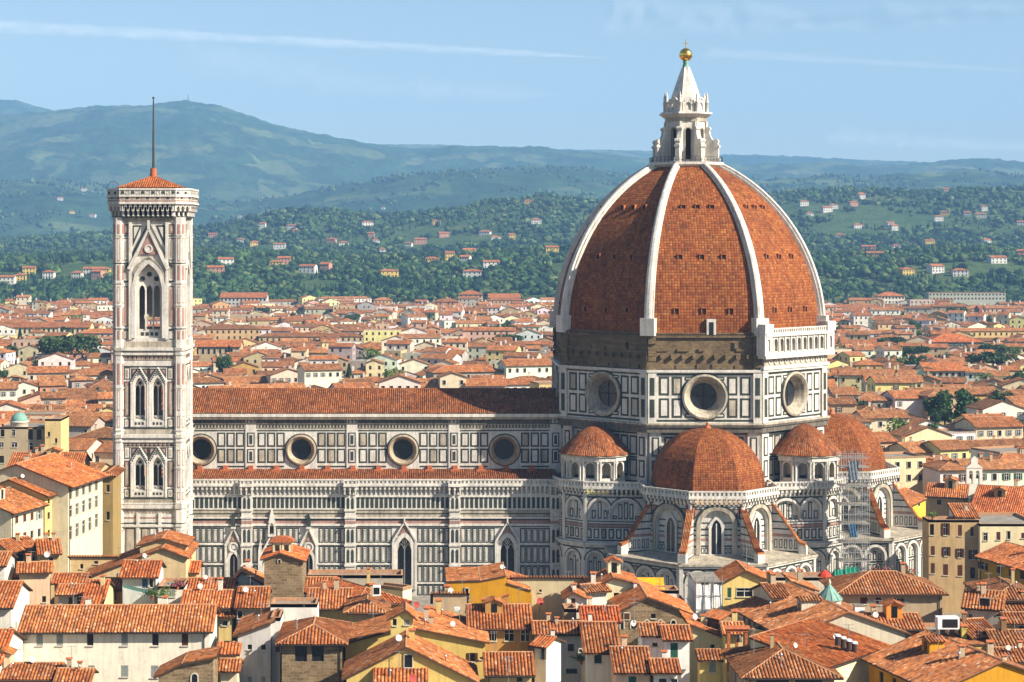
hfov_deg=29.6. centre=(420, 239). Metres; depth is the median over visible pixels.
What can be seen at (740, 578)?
house
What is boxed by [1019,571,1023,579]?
window
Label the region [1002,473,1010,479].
window
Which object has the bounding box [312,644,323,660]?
window
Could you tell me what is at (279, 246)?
villa
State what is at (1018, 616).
house
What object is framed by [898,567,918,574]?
potted plant
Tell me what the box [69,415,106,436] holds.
house
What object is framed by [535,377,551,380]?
house
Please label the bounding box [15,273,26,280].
villa
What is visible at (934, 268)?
villa
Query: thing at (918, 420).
house
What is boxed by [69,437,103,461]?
house
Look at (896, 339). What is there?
tree
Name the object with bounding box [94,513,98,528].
window
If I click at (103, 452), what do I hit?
house
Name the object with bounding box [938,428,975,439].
house
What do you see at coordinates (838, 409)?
window
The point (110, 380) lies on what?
house
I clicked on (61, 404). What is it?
house
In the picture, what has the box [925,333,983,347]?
building
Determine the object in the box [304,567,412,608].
house
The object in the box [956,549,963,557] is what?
window
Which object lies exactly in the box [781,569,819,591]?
house
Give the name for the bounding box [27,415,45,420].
house
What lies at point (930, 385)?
house
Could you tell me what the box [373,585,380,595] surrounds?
dormer window
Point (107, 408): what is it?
house
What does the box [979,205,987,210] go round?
villa
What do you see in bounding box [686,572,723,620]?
sheeted scaffold
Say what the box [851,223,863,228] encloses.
villa
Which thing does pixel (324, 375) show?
house
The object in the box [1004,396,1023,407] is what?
house
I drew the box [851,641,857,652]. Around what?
roof vent
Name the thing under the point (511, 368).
house
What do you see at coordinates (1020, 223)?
villa
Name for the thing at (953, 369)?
building
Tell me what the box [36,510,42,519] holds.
window
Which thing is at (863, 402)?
tree
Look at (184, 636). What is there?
window
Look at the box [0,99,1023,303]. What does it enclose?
hills
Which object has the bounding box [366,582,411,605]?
house
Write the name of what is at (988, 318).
tree
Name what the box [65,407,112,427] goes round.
house
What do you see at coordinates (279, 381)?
house
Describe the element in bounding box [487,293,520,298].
building
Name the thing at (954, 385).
house
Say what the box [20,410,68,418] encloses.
house
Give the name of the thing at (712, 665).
window
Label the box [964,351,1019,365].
tree
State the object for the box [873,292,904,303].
building
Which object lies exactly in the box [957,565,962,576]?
window
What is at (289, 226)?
villa
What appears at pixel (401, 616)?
house
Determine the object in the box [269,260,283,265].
villa
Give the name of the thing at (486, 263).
villa
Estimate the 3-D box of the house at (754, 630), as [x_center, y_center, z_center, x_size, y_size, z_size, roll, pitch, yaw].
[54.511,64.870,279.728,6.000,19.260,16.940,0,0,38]
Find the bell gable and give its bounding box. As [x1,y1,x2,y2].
[965,455,982,502]
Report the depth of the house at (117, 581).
300.72 m
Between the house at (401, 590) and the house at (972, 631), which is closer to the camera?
the house at (972, 631)
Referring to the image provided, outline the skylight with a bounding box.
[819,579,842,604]
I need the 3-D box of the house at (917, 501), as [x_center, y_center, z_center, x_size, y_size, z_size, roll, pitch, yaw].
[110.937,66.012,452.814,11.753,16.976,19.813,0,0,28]
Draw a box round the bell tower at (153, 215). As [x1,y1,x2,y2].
[106,96,198,552]
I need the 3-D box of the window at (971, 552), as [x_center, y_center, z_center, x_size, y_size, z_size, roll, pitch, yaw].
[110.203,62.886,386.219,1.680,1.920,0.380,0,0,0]
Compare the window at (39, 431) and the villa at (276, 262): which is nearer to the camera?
the window at (39, 431)
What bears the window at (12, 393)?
in the house at (8, 390)
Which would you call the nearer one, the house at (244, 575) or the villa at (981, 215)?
the house at (244, 575)
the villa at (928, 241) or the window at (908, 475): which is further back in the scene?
the villa at (928, 241)
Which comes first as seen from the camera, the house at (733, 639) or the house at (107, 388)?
the house at (733, 639)
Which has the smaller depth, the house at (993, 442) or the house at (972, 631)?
the house at (972, 631)
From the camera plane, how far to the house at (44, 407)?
620.93 m
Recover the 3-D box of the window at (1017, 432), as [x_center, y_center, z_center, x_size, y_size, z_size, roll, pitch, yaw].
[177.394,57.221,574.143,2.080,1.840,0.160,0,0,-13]
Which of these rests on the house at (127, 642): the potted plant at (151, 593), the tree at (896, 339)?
the potted plant at (151, 593)
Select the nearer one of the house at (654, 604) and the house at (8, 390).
the house at (654, 604)
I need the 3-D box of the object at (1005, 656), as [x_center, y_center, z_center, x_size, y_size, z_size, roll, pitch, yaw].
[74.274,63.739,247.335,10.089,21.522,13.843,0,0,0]
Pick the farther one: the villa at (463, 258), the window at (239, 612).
the villa at (463, 258)
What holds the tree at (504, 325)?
on the ground
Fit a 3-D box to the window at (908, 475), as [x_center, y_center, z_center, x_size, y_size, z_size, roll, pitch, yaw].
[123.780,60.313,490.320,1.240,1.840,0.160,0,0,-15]
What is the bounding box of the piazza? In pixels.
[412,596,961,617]
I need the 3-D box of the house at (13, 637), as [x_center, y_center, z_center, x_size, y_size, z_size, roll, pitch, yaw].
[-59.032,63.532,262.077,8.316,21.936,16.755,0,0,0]
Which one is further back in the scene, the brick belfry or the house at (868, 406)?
the house at (868, 406)
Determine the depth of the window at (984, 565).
369.97 m
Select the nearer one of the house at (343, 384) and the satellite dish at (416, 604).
the satellite dish at (416, 604)
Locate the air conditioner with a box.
[935,616,959,634]
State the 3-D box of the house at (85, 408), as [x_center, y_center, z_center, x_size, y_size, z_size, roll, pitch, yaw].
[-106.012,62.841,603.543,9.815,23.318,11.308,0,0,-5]
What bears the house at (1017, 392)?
on the ground
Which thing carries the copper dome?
on the domed building at (17, 439)
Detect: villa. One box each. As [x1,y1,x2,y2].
[0,275,15,283]
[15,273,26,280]
[22,266,36,273]
[43,270,55,278]
[71,271,83,277]
[83,266,96,273]
[91,269,104,278]
[93,267,111,272]
[207,265,224,272]
[208,233,216,237]
[217,257,233,264]
[249,241,259,246]
[259,222,266,228]
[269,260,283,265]
[273,243,285,249]
[278,256,290,263]
[286,224,296,229]
[299,264,317,273]
[320,262,331,270]
[326,238,336,242]
[361,221,372,225]
[367,232,374,236]
[379,269,398,276]
[405,242,412,246]
[414,238,426,244]
[425,257,439,261]
[437,232,448,237]
[444,251,454,259]
[459,255,471,261]
[461,248,475,253]
[462,269,481,276]
[479,230,491,235]
[482,260,499,267]
[489,235,500,239]
[507,233,515,239]
[531,218,541,223]
[545,246,558,252]
[798,200,808,205]
[804,212,813,215]
[820,206,832,212]
[828,203,837,208]
[848,201,857,205]
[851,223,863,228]
[857,194,865,198]
[861,245,875,249]
[866,251,883,257]
[888,224,898,230]
[897,267,913,274]
[923,239,934,244]
[926,264,943,273]
[933,215,942,221]
[940,211,949,215]
[951,268,967,276]
[963,211,970,216]
[975,213,986,217]
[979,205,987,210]
[981,238,990,242]
[986,255,1007,263]
[1016,249,1023,255]
[1017,220,1023,225]
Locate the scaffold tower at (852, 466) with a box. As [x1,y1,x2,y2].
[835,449,870,575]
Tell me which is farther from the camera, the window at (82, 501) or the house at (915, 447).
the house at (915, 447)
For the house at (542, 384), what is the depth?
697.46 m
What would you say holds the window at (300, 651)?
in the house at (314, 649)
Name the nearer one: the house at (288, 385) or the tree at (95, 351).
the house at (288, 385)
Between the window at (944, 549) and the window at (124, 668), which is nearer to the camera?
the window at (124, 668)
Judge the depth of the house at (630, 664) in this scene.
252.88 m
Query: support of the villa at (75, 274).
on the hills
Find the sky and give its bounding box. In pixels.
[0,0,1023,162]
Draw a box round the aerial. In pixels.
[67,646,75,668]
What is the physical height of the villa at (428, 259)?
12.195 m
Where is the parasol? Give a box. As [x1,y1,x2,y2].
[818,569,831,587]
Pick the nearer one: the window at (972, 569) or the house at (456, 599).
the house at (456, 599)
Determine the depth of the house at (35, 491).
354.81 m
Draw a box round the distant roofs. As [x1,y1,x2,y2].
[0,293,1023,504]
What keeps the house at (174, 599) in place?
on the ground
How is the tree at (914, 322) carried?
on the ground
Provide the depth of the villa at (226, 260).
2225.01 m
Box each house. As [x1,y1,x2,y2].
[0,377,18,400]
[0,400,32,410]
[0,407,28,416]
[0,412,10,423]
[0,452,109,571]
[0,477,57,537]
[0,485,49,539]
[0,533,35,569]
[0,551,17,579]
[0,580,32,630]
[0,628,26,671]
[0,646,66,681]
[7,375,26,380]
[7,445,92,466]
[12,570,18,579]
[16,553,53,603]
[17,378,38,396]
[17,390,40,403]
[17,595,220,681]
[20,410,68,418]
[26,363,69,386]
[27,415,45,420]
[32,401,78,407]
[32,405,76,409]
[33,532,62,603]
[37,375,66,390]
[40,389,67,403]
[45,415,68,451]
[46,404,64,409]
[50,572,92,603]
[53,657,98,681]
[54,583,86,603]
[58,388,96,399]
[63,398,97,403]
[64,404,96,411]
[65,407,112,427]
[66,372,95,387]
[68,555,123,571]
[69,365,112,380]
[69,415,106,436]
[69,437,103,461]
[73,424,112,440]
[79,404,109,408]
[80,575,116,603]
[84,378,112,388]
[87,541,199,577]
[90,462,110,470]
[92,403,112,411]
[94,375,112,381]
[94,440,112,465]
[97,386,162,392]
[97,389,112,403]
[102,465,125,554]
[105,577,121,603]
[118,555,166,603]
[136,529,194,552]
[153,645,221,681]
[158,578,188,603]
[180,577,236,681]
[186,577,237,588]
[188,557,203,576]
[193,370,221,379]
[193,375,225,387]
[205,380,306,387]
[217,608,236,640]
[217,641,241,681]
[218,373,267,383]
[218,658,243,681]
[221,373,249,384]
[232,606,278,681]
[233,559,263,640]
[234,586,271,621]
[260,544,309,606]
[265,366,297,383]
[269,378,288,383]
[271,597,318,621]
[271,609,282,681]
[275,616,351,681]
[296,362,342,387]
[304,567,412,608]
[305,576,336,585]
[307,384,323,387]
[307,569,402,585]
[307,577,353,681]
[328,379,370,387]
[341,376,375,386]
[341,628,478,681]
[342,583,390,622]
[347,606,489,681]
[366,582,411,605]
[372,667,427,681]
[378,371,421,387]
[386,602,418,636]
[417,378,438,387]
[423,363,503,377]
[426,599,465,619]
[430,584,469,615]
[436,370,466,387]
[445,562,531,650]
[464,374,506,387]
[465,594,532,650]
[471,375,505,377]
[482,651,535,681]
[497,356,551,377]
[502,376,534,387]
[510,575,585,681]
[514,372,539,378]
[528,628,566,681]
[530,380,551,387]
[531,612,586,681]
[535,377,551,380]
[560,583,587,619]
[562,603,575,619]
[576,571,611,604]
[576,596,621,625]
[577,612,620,681]
[578,556,639,604]
[607,634,651,681]
[609,579,693,645]
[634,622,665,657]
[648,650,681,681]
[654,585,678,597]
[659,624,693,681]
[678,610,721,681]
[695,648,723,681]
[704,607,742,630]
[714,560,765,612]
[716,609,744,681]
[721,633,844,681]
[748,570,790,601]
[748,616,889,681]
[751,626,766,634]
[776,572,824,592]
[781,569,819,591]
[818,562,949,622]
[827,372,834,378]
[827,379,836,385]
[827,383,860,398]
[827,392,857,413]
[827,413,874,429]
[830,369,837,385]
[837,365,916,391]
[852,405,910,431]
[857,401,884,409]
[858,598,925,638]
[859,388,892,407]
[860,373,924,391]
[861,629,1023,681]
[865,372,917,391]
[870,428,899,451]
[881,387,922,416]
[884,451,925,493]
[887,409,921,417]
[888,423,953,441]
[888,437,932,455]
[900,487,926,517]
[905,383,998,399]
[909,416,947,428]
[918,384,956,428]
[918,623,944,635]
[919,459,970,514]
[921,439,970,458]
[922,370,942,383]
[922,455,941,469]
[922,516,978,612]
[923,381,941,386]
[924,476,968,515]
[926,454,950,459]
[936,374,966,383]
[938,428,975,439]
[940,384,969,386]
[941,612,994,639]
[942,624,985,649]
[947,503,980,518]
[948,457,984,461]
[953,410,1004,421]
[953,415,1023,439]
[953,452,1023,485]
[960,435,1023,457]
[960,582,1006,628]
[963,568,1023,603]
[964,398,1023,417]
[971,382,1004,390]
[971,445,1023,457]
[972,377,1004,385]
[972,484,1023,515]
[974,541,1023,584]
[978,512,1023,578]
[983,617,1023,645]
[984,387,1023,399]
[984,447,1023,458]
[984,640,1023,664]
[994,611,1023,628]
[997,377,1023,388]
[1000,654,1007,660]
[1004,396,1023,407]
[1004,590,1023,610]
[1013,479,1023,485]
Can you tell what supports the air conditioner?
on the house at (972, 631)
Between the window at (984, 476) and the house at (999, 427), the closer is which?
the window at (984, 476)
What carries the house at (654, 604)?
on the ground
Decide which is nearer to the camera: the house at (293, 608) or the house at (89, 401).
the house at (293, 608)
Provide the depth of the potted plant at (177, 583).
289.79 m
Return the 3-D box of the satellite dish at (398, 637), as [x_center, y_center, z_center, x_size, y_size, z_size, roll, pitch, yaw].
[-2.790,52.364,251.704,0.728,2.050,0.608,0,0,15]
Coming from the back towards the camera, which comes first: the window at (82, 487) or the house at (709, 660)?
the window at (82, 487)
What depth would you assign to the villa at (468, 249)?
2465.43 m
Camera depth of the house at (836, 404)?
612.49 m
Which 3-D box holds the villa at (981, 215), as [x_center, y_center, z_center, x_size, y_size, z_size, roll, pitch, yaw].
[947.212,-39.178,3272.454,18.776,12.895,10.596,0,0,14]
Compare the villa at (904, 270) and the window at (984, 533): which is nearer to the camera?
the window at (984, 533)
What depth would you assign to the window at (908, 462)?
490.31 m
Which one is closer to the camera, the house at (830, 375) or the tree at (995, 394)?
the tree at (995, 394)
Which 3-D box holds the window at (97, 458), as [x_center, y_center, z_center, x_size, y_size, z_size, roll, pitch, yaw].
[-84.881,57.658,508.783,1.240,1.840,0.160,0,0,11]
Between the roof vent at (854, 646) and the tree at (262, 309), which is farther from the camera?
the tree at (262, 309)
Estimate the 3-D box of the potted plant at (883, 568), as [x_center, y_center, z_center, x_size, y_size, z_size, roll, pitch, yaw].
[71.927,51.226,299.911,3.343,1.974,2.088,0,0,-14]
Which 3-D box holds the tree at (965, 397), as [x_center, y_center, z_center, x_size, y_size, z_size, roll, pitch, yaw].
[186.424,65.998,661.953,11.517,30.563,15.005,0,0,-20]
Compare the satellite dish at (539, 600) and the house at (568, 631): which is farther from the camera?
the satellite dish at (539, 600)
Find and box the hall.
[729,581,911,645]
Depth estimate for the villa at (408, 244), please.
3100.06 m
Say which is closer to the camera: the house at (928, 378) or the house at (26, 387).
the house at (26, 387)
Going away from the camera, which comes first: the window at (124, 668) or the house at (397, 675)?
the house at (397, 675)
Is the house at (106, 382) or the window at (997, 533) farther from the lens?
the house at (106, 382)
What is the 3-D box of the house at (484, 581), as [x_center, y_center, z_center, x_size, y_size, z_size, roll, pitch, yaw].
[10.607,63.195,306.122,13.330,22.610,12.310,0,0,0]
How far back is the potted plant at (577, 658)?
261.81 m
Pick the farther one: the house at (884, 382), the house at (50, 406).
the house at (884, 382)
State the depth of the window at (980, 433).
571.27 m
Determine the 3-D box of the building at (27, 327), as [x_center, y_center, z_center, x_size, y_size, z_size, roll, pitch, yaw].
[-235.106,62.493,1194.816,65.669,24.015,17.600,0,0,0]
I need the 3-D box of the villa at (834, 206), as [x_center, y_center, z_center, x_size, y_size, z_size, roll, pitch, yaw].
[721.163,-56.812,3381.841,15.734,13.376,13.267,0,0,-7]
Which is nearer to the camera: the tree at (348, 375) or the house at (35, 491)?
the house at (35, 491)
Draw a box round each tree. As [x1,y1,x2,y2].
[0,369,8,377]
[6,345,17,353]
[17,328,22,338]
[35,334,101,356]
[60,326,69,331]
[86,348,99,352]
[214,354,233,371]
[257,307,269,312]
[343,315,359,319]
[345,363,352,377]
[356,346,380,358]
[382,368,404,377]
[489,323,517,329]
[504,335,524,340]
[850,396,871,405]
[876,336,905,342]
[881,418,908,431]
[897,355,912,363]
[902,346,930,356]
[904,355,926,364]
[908,319,921,332]
[916,329,922,335]
[922,389,956,424]
[926,408,945,422]
[926,423,939,428]
[952,388,980,416]
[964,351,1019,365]
[973,372,993,380]
[978,344,1011,353]
[986,315,992,321]
[989,389,1014,400]
[1006,370,1023,378]
[1009,346,1022,354]
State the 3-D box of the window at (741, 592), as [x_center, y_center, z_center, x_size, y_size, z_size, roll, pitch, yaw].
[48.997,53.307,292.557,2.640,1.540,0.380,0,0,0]
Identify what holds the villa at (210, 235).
on the hills
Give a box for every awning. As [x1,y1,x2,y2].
[123,585,149,592]
[636,577,665,589]
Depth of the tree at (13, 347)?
990.88 m
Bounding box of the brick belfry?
[724,625,749,671]
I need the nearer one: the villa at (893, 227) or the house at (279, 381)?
the house at (279, 381)
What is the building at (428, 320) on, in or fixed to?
on the ground
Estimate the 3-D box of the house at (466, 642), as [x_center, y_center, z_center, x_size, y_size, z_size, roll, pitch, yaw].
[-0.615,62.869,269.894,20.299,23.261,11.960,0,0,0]
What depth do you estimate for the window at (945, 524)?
386.07 m
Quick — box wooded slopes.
[0,163,1023,304]
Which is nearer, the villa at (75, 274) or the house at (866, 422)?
the house at (866, 422)
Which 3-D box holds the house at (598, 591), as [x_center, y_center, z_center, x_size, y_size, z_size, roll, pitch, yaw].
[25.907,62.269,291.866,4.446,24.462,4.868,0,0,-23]
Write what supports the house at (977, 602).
on the ground
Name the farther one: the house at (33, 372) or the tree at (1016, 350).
the tree at (1016, 350)
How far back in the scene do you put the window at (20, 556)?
325.42 m
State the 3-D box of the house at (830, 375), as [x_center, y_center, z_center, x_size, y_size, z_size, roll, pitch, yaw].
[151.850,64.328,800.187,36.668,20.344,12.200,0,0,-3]
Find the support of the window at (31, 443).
in the domed building at (17, 439)
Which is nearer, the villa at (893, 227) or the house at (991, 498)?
the house at (991, 498)
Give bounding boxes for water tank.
[852,604,864,611]
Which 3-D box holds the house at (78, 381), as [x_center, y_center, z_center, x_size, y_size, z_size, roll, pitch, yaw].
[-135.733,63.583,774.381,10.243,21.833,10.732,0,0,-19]
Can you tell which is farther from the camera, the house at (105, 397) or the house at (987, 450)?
the house at (105, 397)
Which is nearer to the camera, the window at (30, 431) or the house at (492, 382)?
the window at (30, 431)
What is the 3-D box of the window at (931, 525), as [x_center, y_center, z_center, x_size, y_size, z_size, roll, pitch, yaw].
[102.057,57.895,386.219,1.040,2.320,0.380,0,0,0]
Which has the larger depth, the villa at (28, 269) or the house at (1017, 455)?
the villa at (28, 269)
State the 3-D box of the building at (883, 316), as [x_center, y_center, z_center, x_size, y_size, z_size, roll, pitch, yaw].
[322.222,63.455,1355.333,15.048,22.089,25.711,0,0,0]
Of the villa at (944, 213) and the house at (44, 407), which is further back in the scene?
the villa at (944, 213)
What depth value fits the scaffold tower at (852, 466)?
390.57 m
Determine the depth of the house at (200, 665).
249.36 m
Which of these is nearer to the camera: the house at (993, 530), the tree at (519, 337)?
the house at (993, 530)
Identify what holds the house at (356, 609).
on the ground
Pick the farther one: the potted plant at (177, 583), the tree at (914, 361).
the tree at (914, 361)
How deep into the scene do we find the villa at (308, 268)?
2188.57 m
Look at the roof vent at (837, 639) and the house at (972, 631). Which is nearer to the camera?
the roof vent at (837, 639)
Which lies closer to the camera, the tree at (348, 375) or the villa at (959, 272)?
the tree at (348, 375)
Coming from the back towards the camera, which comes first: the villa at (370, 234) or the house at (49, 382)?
the villa at (370, 234)
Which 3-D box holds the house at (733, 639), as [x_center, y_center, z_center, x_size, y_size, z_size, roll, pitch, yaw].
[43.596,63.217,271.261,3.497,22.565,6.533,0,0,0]
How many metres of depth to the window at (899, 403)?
683.55 m
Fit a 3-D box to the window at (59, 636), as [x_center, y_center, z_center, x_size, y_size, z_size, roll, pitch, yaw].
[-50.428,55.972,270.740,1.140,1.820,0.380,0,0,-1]
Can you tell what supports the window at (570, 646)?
in the house at (568, 631)
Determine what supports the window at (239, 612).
in the house at (246, 604)
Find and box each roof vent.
[834,634,840,645]
[840,636,846,647]
[846,639,851,650]
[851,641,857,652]
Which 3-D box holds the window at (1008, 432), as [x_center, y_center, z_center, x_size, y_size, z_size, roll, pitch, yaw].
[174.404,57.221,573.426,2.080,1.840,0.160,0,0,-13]
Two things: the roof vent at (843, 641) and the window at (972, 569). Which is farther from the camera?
the window at (972, 569)
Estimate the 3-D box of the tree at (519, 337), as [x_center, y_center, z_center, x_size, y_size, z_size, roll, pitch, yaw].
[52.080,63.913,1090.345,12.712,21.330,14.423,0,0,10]
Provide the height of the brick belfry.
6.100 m
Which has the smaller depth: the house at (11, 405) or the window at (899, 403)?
the house at (11, 405)
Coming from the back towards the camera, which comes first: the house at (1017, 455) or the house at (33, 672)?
the house at (1017, 455)
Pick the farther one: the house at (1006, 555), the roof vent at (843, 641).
the house at (1006, 555)
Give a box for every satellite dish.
[30,656,35,662]
[44,551,49,560]
[396,634,401,640]
[409,674,416,681]
[414,601,419,607]
[537,597,542,611]
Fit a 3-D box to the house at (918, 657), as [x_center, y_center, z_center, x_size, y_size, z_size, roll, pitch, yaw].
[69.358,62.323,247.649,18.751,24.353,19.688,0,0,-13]
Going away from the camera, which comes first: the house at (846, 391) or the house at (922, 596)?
the house at (922, 596)
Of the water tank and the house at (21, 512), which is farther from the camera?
the house at (21, 512)
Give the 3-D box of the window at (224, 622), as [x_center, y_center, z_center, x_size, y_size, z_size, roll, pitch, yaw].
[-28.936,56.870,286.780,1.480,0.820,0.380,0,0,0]
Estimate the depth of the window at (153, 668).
271.04 m
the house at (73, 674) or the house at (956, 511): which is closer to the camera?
the house at (73, 674)
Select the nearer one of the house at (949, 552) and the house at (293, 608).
the house at (293, 608)
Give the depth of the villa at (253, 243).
3172.29 m
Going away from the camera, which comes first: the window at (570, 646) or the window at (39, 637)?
the window at (570, 646)
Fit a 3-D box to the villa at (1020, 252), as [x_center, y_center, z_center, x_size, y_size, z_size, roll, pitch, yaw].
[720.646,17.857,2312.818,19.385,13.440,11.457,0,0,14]
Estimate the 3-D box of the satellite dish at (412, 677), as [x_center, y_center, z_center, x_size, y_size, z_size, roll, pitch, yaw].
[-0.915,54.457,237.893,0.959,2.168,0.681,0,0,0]
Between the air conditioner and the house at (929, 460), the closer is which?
the air conditioner
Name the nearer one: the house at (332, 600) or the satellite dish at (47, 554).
the house at (332, 600)
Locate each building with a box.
[0,322,94,335]
[0,421,44,468]
[98,337,112,340]
[194,339,243,361]
[220,292,268,305]
[395,319,430,323]
[458,290,483,300]
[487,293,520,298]
[836,339,878,353]
[842,306,894,311]
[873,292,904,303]
[873,314,895,319]
[913,362,969,376]
[924,292,1005,305]
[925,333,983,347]
[974,306,982,311]
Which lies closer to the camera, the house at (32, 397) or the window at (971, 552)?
the window at (971, 552)
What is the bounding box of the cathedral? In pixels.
[162,39,921,602]
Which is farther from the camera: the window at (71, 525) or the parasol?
the window at (71, 525)
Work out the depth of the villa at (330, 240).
3124.87 m
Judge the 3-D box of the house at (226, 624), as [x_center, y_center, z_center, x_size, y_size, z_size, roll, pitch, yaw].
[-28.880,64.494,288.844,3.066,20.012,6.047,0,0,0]
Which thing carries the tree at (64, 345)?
on the ground
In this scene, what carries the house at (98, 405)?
on the ground
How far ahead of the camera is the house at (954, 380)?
785.50 m
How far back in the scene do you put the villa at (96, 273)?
2128.49 m
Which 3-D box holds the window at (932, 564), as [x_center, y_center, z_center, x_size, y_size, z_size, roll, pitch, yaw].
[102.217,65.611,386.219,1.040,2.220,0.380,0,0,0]
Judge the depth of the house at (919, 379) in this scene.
749.48 m
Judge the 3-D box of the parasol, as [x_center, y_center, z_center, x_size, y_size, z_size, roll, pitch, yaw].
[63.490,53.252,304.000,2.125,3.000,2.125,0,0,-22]
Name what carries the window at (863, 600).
in the house at (922, 596)
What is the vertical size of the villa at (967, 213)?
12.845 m
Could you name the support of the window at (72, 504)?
in the house at (77, 510)
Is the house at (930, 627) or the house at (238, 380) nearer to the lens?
the house at (930, 627)
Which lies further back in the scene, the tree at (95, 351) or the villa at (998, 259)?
the villa at (998, 259)
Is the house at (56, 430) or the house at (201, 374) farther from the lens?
the house at (201, 374)
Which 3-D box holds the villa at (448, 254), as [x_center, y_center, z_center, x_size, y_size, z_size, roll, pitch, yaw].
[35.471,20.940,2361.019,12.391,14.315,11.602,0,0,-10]
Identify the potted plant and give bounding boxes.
[137,585,164,599]
[153,583,180,598]
[168,578,187,589]
[568,653,584,664]
[878,564,895,569]
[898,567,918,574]
[925,511,937,519]
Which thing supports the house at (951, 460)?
on the ground
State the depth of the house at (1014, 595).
288.74 m
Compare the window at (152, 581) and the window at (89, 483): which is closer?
the window at (152, 581)
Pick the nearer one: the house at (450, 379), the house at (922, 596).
the house at (922, 596)
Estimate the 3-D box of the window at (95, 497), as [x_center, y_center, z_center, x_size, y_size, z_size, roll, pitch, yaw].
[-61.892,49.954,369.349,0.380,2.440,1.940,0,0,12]
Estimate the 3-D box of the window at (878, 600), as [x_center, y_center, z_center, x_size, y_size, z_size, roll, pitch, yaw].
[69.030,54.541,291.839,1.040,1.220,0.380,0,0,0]
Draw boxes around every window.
[0,456,4,463]
[10,391,15,396]
[11,442,17,447]
[16,554,22,563]
[28,429,32,439]
[29,442,33,449]
[35,635,43,646]
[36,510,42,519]
[37,429,41,439]
[41,596,46,602]
[55,634,63,646]
[68,488,72,500]
[68,504,72,517]
[68,525,72,540]
[75,502,79,515]
[75,522,79,537]
[81,485,85,495]
[81,499,85,513]
[81,519,85,534]
[86,634,93,646]
[88,483,91,493]
[88,497,91,510]
[88,516,91,531]
[94,481,98,491]
[94,495,97,508]
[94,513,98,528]
[95,456,99,461]
[120,634,128,646]
[120,665,128,677]
[141,579,148,588]
[148,579,154,587]
[150,666,158,678]
[151,634,158,646]
[168,590,175,597]
[181,634,188,646]
[190,673,198,681]
[220,621,229,626]
[237,610,242,618]
[275,646,280,652]
[295,644,306,660]
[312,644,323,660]
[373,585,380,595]
[403,620,409,625]
[403,654,412,667]
[467,653,477,662]
[488,631,496,641]
[504,631,514,641]
[520,631,529,641]
[538,649,546,660]
[565,669,577,674]
[567,644,574,651]
[593,655,602,663]
[619,619,624,628]
[623,612,630,619]
[629,676,635,681]
[670,643,677,657]
[670,678,677,681]
[708,662,716,672]
[727,588,731,598]
[736,587,751,597]
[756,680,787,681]
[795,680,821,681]
[836,407,841,412]
[860,597,868,604]
[876,598,881,605]
[890,598,903,606]
[897,401,902,406]
[907,461,910,468]
[907,474,910,481]
[918,474,922,480]
[929,524,934,535]
[930,546,935,555]
[931,563,934,573]
[941,523,949,535]
[942,547,950,556]
[942,564,948,575]
[952,453,957,458]
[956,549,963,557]
[957,525,962,536]
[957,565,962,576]
[959,474,964,480]
[969,550,976,559]
[970,527,973,536]
[970,567,975,578]
[978,430,983,436]
[978,561,987,570]
[979,597,989,606]
[982,473,986,480]
[983,532,987,540]
[987,430,993,436]
[992,473,996,480]
[996,532,1000,540]
[996,565,1001,574]
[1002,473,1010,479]
[1006,430,1011,435]
[1007,531,1010,539]
[1014,473,1021,479]
[1015,430,1021,435]
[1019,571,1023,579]
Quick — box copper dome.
[10,409,28,426]
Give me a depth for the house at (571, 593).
282.01 m
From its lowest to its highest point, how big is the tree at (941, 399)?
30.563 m
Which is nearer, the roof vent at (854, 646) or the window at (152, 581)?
the roof vent at (854, 646)
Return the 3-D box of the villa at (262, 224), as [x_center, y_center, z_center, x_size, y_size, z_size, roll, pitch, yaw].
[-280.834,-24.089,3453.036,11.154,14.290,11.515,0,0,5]
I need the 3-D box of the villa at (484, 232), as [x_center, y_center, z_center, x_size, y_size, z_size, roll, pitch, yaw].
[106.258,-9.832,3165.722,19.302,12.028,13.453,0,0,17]
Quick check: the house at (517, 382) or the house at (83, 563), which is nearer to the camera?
the house at (83, 563)
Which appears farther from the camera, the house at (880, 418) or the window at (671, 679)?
the house at (880, 418)
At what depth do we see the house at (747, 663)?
247.16 m
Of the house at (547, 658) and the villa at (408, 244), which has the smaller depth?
the house at (547, 658)
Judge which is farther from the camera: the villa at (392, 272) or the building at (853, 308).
the villa at (392, 272)
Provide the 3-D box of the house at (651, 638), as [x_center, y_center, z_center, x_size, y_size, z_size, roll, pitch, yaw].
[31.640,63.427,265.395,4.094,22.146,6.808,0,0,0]
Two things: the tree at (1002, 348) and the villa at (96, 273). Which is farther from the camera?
the villa at (96, 273)
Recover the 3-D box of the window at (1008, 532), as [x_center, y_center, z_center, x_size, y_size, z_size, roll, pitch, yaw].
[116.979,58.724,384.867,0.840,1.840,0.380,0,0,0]
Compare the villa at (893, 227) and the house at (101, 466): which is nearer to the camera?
the house at (101, 466)
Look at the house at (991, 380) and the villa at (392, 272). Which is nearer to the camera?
the house at (991, 380)
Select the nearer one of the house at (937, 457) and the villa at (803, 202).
the house at (937, 457)
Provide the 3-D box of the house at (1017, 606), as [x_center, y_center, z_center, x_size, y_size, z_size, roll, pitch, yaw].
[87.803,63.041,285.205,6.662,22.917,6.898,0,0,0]
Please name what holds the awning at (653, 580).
attached to the house at (654, 604)
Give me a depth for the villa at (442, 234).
3196.47 m

